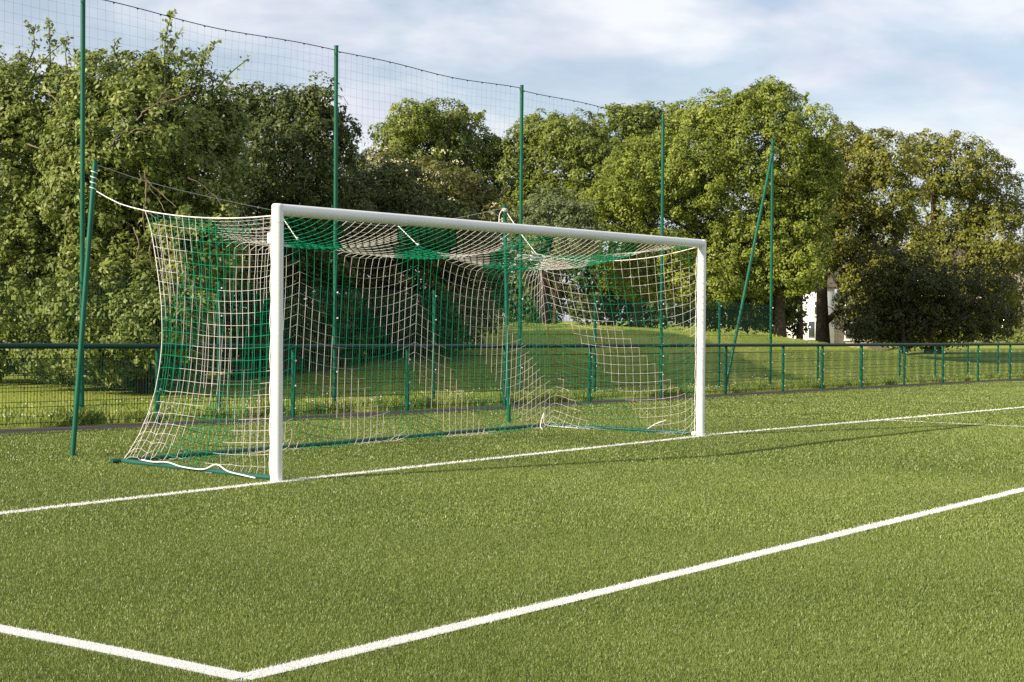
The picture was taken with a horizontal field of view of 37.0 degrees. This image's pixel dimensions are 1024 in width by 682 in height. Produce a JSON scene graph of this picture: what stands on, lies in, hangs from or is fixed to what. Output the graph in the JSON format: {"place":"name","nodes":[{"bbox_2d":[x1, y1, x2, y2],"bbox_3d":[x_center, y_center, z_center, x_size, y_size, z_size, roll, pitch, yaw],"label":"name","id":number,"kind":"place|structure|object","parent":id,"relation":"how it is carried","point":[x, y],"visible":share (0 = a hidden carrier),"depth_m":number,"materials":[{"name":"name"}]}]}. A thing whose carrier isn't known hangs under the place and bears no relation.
{"place":"outdoors","nodes":[
{"label":"outdoors","id":0,"kind":"place"},
{"bbox_2d":[0,321,1023,432],"bbox_3d":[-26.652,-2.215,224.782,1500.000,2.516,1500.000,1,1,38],"label":"ground","id":1,"kind":"structure","parent":0,"point":[778,356],"depth_m":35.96,"materials":[{"name":"green plant"}]},
{"bbox_2d":[0,17,114,385],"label":"leafy tree","id":2,"kind":"object","parent":1,"relation":"on","point":[33,239],"visible":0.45,"depth_m":29.71,"materials":[{"name":"green plant"}]},
{"bbox_2d":[79,0,85,411],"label":"tall pole","id":3,"kind":"object","parent":1,"relation":"on","point":[82,136],"visible":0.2,"depth_m":21.69,"materials":[{"name":"metal"}]},
{"bbox_2d":[0,0,770,304],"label":"ball stop net","id":4,"kind":"object","parent":3,"relation":"attached to","point":[255,249],"visible":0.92,"depth_m":26.26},
{"bbox_2d":[21,8,262,393],"bbox_3d":[-7.192,-2.601,29.445,4.602,7.637,5.284,0,1,3],"label":"leafy tree","id":5,"kind":"object","parent":1,"relation":"on","point":[119,223],"visible":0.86,"depth_m":28.55,"materials":[{"name":"green plant"}]},
{"bbox_2d":[0,136,405,367],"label":"dense bush","id":6,"kind":"object","parent":1,"relation":"on","point":[2,172],"depth_m":38.08,"materials":[{"name":"green plant"}]},
{"bbox_2d":[178,70,389,380],"bbox_3d":[-5.100,-2.337,34.231,4.507,7.330,4.543,1,1,10],"label":"leafy tree","id":7,"kind":"object","parent":1,"relation":"on","point":[318,111],"visible":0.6,"depth_m":33.52,"materials":[{"name":"green plant"}]},
{"bbox_2d":[332,45,338,402],"bbox_3d":[-2.957,-1.867,25.680,0.097,6.165,0.076,1,1,38],"label":"tall pole","id":8,"kind":"object","parent":1,"relation":"on","point":[335,205],"visible":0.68,"depth_m":25.66,"materials":[{"name":"metal"}]},
{"bbox_2d":[293,152,522,363],"bbox_3d":[-2.389,-1.955,36.341,5.498,5.139,4.149,1,1,18],"label":"dense bush","id":9,"kind":"object","parent":1,"relation":"on","point":[382,176],"visible":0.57,"depth_m":35.37,"materials":[{"name":"green plant"}]},
{"bbox_2d":[345,142,512,281],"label":"elder bush","id":10,"kind":"object","parent":1,"relation":"on","point":[467,183],"visible":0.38,"depth_m":57.97,"materials":[{"name":"green plant"}]},
{"bbox_2d":[367,97,505,298],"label":"round tree","id":11,"kind":"object","parent":1,"relation":"on","point":[451,125],"visible":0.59,"depth_m":63.73,"materials":[{"name":"green plant"}]},
{"bbox_2d":[3,353,957,416],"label":"daisies","id":12,"kind":"object","parent":1,"relation":"on","point":[479,388],"visible":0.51,"depth_m":31.03,"materials":[{"name":"white plant"}]},
{"bbox_2d":[0,380,1023,681],"bbox_3d":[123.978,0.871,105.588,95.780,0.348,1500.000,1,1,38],"label":"turf","id":13,"kind":"structure","parent":1,"relation":"on","point":[610,580],"depth_m":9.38,"materials":[{"name":"green plastic"}]},
{"bbox_2d":[70,161,97,455],"bbox_3d":[-4.560,-0.290,16.287,0.060,3.264,0.342,1,1,38],"label":"net support pole","id":14,"kind":"object","parent":13,"relation":"on","point":[83,318],"visible":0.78,"depth_m":16.27,"materials":[{"name":"green metal"}]},
{"bbox_2d":[90,170,144,210],"bbox_3d":[-4.115,-1.579,15.908,0.090,0.515,1.239,0,1,-38],"label":"guy rope","id":15,"kind":"object","parent":14,"relation":"attached to","point":[108,197],"visible":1,"depth_m":16.15,"materials":[{"name":"white fabric"}]},
{"bbox_2d":[0,624,250,678],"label":"goal area side line","id":16,"kind":"object","parent":13,"relation":"on","point":[170,662],"visible":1,"depth_m":6.84,"materials":[{"name":"white paint"}]},
{"bbox_2d":[110,203,705,481],"bbox_3d":[-0.803,-0.006,17.706,2.542,2.601,7.542,1,1,38],"label":"football goal","id":17,"kind":"object","parent":13,"relation":"on","point":[275,238],"visible":0.9,"depth_m":15.72,"materials":[{"name":"white metal"}]},
{"bbox_2d":[124,210,697,478],"bbox_3d":[-0.839,-0.048,17.717,2.409,2.576,7.568,1,1,38],"label":"goal net","id":18,"kind":"object","parent":17,"relation":"hanging from","point":[546,266],"visible":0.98,"depth_m":17.08,"materials":[{"name":"white fabric"}]},
{"bbox_2d":[503,205,510,422],"bbox_3d":[-0.073,-0.335,22.014,0.060,3.238,0.195,1,1,38],"label":"net support pole","id":19,"kind":"object","parent":13,"relation":"on","point":[506,321],"visible":0.79,"depth_m":22.00,"materials":[{"name":"green metal"}]},
{"bbox_2d":[98,165,502,225],"bbox_3d":[-2.267,-1.700,19.168,0.022,0.423,7.032,1,1,38],"label":"guy rope","id":20,"kind":"object","parent":19,"relation":"attached to","point":[250,205],"visible":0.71,"depth_m":17.70,"materials":[{"name":"white fabric"}]},
{"bbox_2d":[498,208,549,264],"bbox_3d":[0.220,-1.478,21.445,0.656,0.846,1.212,0,1,-13],"label":"guy rope","id":21,"kind":"object","parent":19,"relation":"attached to","point":[530,255],"visible":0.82,"depth_m":21.05,"materials":[{"name":"white fabric"}]},
{"bbox_2d":[0,406,1023,681],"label":"white turf fibres","id":22,"kind":"object","parent":13,"relation":"on","point":[744,556],"visible":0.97,"depth_m":8.88,"materials":[{"name":"white plastic"}]},
{"bbox_2d":[0,407,1023,514],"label":"goal line","id":23,"kind":"object","parent":13,"relation":"on","point":[432,464],"visible":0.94,"depth_m":15.29,"materials":[{"name":"white paint"}]},
{"bbox_2d":[241,489,1023,679],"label":"goal area line","id":24,"kind":"object","parent":13,"relation":"on","point":[486,620],"visible":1,"depth_m":8.06,"materials":[{"name":"white paint"}]},
{"bbox_2d":[0,343,1023,426],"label":"railing fence","id":25,"kind":"object","parent":1,"relation":"on","point":[807,380],"visible":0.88,"depth_m":26.67,"materials":[{"name":"metal"}]},
{"bbox_2d":[0,273,1023,417],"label":"fence","id":26,"kind":"object","parent":1,"relation":"on","point":[755,336],"visible":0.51,"depth_m":27.68,"materials":[{"name":"metal"}]},
{"bbox_2d":[518,85,523,396],"bbox_3d":[0.177,-1.866,29.640,0.097,6.165,0.076,1,1,38],"label":"tall pole","id":27,"kind":"object","parent":1,"relation":"on","point":[520,211],"visible":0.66,"depth_m":29.62,"materials":[{"name":"metal"}]},
{"bbox_2d":[32,371,1023,427],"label":"weeds","id":28,"kind":"object","parent":1,"relation":"on","point":[86,415],"visible":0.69,"depth_m":24.38,"materials":[{"name":"green plant"}]},
{"bbox_2d":[478,107,629,323],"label":"round tree","id":29,"kind":"object","parent":1,"relation":"on","point":[546,143],"visible":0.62,"depth_m":63.38,"materials":[{"name":"green plant"}]},
{"bbox_2d":[507,183,603,323],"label":"tree","id":30,"kind":"object","parent":1,"relation":"on","point":[559,201],"visible":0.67,"depth_m":56.87,"materials":[{"name":"green plant"}]},
{"bbox_2d":[475,238,774,333],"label":"dense bush","id":31,"kind":"object","parent":1,"relation":"on","point":[589,291],"visible":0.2,"depth_m":77.13,"materials":[{"name":"green plant"}]},
{"bbox_2d":[581,100,689,326],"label":"round tree","id":32,"kind":"object","parent":1,"relation":"on","point":[638,126],"visible":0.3,"depth_m":71.70,"materials":[{"name":"green plant"}]},
{"bbox_2d":[659,115,664,385],"bbox_3d":[3.299,-1.865,33.584,0.097,6.165,0.076,1,1,38],"label":"tall pole","id":33,"kind":"object","parent":1,"relation":"on","point":[662,210],"visible":0.63,"depth_m":33.55,"materials":[{"name":"metal"}]},
{"bbox_2d":[581,75,846,336],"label":"maple tree","id":34,"kind":"object","parent":1,"relation":"on","point":[797,221],"visible":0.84,"depth_m":59.09,"materials":[{"name":"green plant"}]},
{"bbox_2d":[769,138,773,383],"bbox_3d":[6.358,-1.865,37.451,0.097,6.165,0.076,1,1,38],"label":"tall pole","id":35,"kind":"object","parent":1,"relation":"on","point":[771,252],"visible":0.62,"depth_m":37.43,"materials":[{"name":"metal"}]},
{"bbox_2d":[727,149,775,385],"bbox_3d":[5.686,-1.754,36.540,0.072,5.853,2.323,1,1,38],"label":"brace pole","id":36,"kind":"object","parent":35,"relation":"attached to","point":[773,151],"visible":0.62,"depth_m":36.55,"materials":[{"name":"green metal"}]},
{"bbox_2d":[732,263,827,339],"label":"shade tree","id":37,"kind":"object","parent":1,"relation":"on","point":[792,314],"visible":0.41,"depth_m":60.85,"materials":[{"name":"green plant"}]},
{"bbox_2d":[786,262,887,350],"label":"white house","id":38,"kind":"structure","parent":1,"relation":"on","point":[810,334],"depth_m":103.90,"materials":[{"name":"paint"}]},
{"bbox_2d":[806,320,815,339],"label":"window","id":39,"kind":"structure","parent":38,"relation":"in","point":[811,334],"depth_m":103.71,"materials":[{"name":"white glass"}]},
{"bbox_2d":[812,300,815,315],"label":"window","id":40,"kind":"structure","parent":38,"relation":"in","point":[814,301],"depth_m":103.71,"materials":[{"name":"white glass"}]},
{"bbox_2d":[843,330,860,340],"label":"window","id":41,"kind":"structure","parent":38,"relation":"in","point":[846,338],"depth_m":104.49,"materials":[{"name":"white glass"}]},
{"bbox_2d":[790,121,966,342],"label":"maple tree","id":42,"kind":"object","parent":1,"relation":"on","point":[861,181],"visible":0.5,"depth_m":70.16,"materials":[{"name":"green plant"}]},
{"bbox_2d":[831,240,1018,352],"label":"dense bush","id":43,"kind":"object","parent":1,"relation":"on","point":[903,319],"visible":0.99,"depth_m":66.81,"materials":[{"name":"green plant"}]},
{"bbox_2d":[878,128,1023,353],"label":"maple tree","id":44,"kind":"object","parent":1,"relation":"on","point":[972,220],"visible":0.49,"depth_m":81.19,"materials":[{"name":"green plant"}]},
{"bbox_2d":[900,243,1023,339],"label":"tree","id":45,"kind":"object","parent":1,"relation":"on","point":[959,252],"depth_m":150.29,"materials":[{"name":"plant"}]},
{"bbox_2d":[953,326,1023,342],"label":"hedge","id":46,"kind":"object","parent":1,"relation":"on","point":[1015,338],"visible":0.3,"depth_m":121.10,"materials":[{"name":"green plant"}]},
{"bbox_2d":[0,378,1023,433],"bbox_3d":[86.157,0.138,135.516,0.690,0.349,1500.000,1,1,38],"label":"path","id":47,"kind":"structure","parent":0,"point":[50,429],"depth_m":25.12,"materials":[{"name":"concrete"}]},
{"bbox_2d":[0,0,1023,322],"label":"sky","id":48,"kind":"structure","parent":0,"point":[906,66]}
]}

